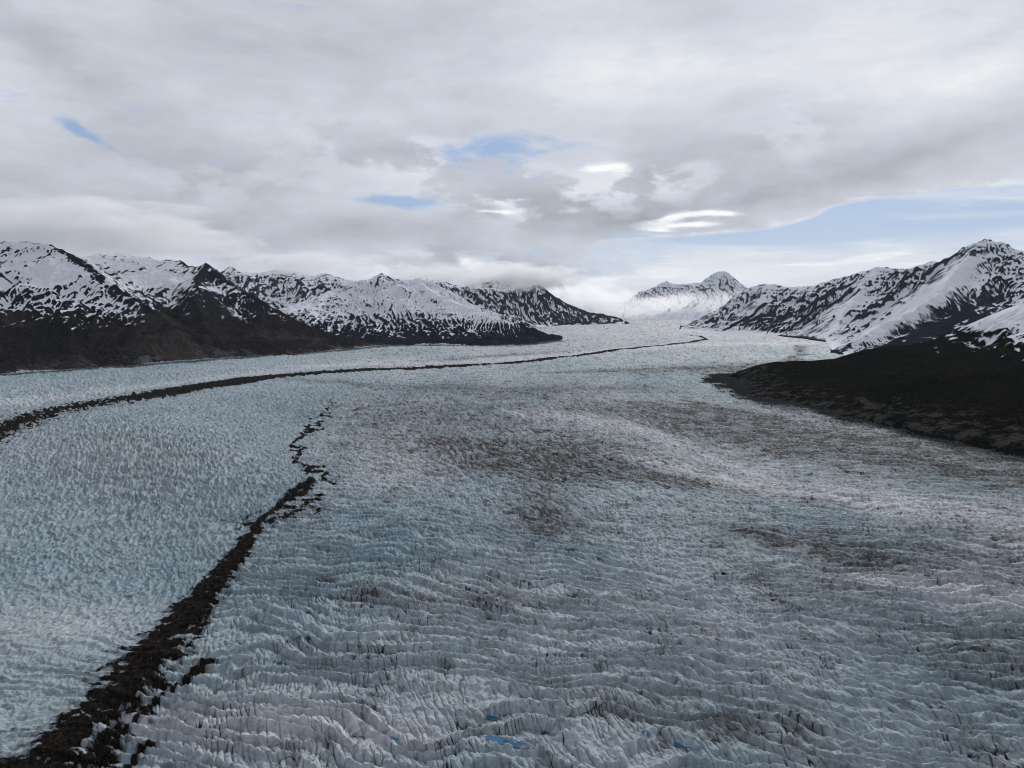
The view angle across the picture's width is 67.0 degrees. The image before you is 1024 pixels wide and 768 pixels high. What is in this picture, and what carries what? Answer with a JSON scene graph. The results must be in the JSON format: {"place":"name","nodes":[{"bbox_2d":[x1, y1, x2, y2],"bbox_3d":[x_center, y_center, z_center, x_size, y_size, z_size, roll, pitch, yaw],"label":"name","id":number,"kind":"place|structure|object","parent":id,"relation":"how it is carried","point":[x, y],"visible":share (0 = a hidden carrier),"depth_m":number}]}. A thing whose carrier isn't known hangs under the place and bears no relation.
{"place":"outdoors","nodes":[
{"label":"outdoors","id":0,"kind":"place"},
{"bbox_2d":[0,241,234,374],"bbox_3d":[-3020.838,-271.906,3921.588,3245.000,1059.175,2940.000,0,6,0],"label":"snowy mountain","id":1,"kind":"structure","parent":0,"point":[60,309],"depth_m":4050.67},
{"bbox_2d":[84,250,375,367],"bbox_3d":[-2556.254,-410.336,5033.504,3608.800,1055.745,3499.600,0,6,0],"label":"snowy mountain","id":2,"kind":"structure","parent":0,"point":[224,312],"depth_m":4960.09},
{"bbox_2d":[220,266,351,308],"bbox_3d":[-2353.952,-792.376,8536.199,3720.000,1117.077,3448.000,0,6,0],"label":"snowy mountain","id":3,"kind":"structure","parent":0,"point":[277,289],"depth_m":8937.37},
{"bbox_2d":[278,273,562,345],"bbox_3d":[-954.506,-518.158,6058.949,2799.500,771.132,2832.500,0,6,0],"label":"snowy mountain","id":4,"kind":"structure","parent":0,"point":[381,309],"depth_m":6075.28},
{"bbox_2d":[0,301,1023,767],"bbox_3d":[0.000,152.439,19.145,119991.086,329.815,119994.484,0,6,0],"label":"glacier","id":5,"kind":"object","parent":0,"point":[588,561],"visible":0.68,"depth_m":887.11},
{"bbox_2d":[0,401,345,767],"bbox_3d":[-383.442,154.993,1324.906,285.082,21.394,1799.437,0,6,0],"label":"medial moraine","id":6,"kind":"structure","parent":5,"relation":"on","point":[56,745],"depth_m":611.66},
{"bbox_2d":[0,328,707,442],"bbox_3d":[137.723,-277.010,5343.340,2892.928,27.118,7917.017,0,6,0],"label":"medial moraine","id":7,"kind":"structure","parent":5,"relation":"on","point":[12,425],"depth_m":2586.05},
{"bbox_2d":[486,715,501,720],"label":"meltwater pool","id":8,"kind":"structure","parent":5,"relation":"on","point":[493,717],"depth_m":558.86},
{"bbox_2d":[485,736,529,747],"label":"meltwater pool","id":9,"kind":"structure","parent":5,"relation":"on","point":[502,741],"depth_m":524.70},
{"bbox_2d":[674,742,692,750],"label":"meltwater pool","id":10,"kind":"structure","parent":5,"relation":"on","point":[679,745],"depth_m":519.13},
{"bbox_2d":[0,0,1023,301],"label":"sky","id":11,"kind":"structure","parent":0,"point":[614,150]},
{"bbox_2d":[414,278,629,326],"bbox_3d":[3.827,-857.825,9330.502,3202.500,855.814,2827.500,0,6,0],"label":"snowy mountain","id":12,"kind":"structure","parent":0,"point":[538,305],"depth_m":9573.60},
{"bbox_2d":[464,269,592,310],"bbox_3d":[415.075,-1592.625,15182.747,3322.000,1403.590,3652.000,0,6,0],"label":"cloud","id":13,"kind":"structure","parent":0,"point":[522,278],"depth_m":15843.74},
{"bbox_2d":[608,271,747,319],"bbox_3d":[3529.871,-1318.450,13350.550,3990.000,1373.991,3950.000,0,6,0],"label":"misty mountain","id":14,"kind":"structure","parent":0,"point":[716,291],"depth_m":13594.24},
{"bbox_2d":[679,239,1023,354],"bbox_3d":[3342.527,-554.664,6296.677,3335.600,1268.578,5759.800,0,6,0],"label":"snowy mountain","id":15,"kind":"structure","parent":0,"point":[876,307],"depth_m":6145.45},
{"bbox_2d":[729,303,1023,457],"bbox_3d":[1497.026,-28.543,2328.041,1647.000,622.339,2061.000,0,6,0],"label":"dark hill","id":16,"kind":"structure","parent":0,"point":[964,384],"depth_m":2221.07}
]}

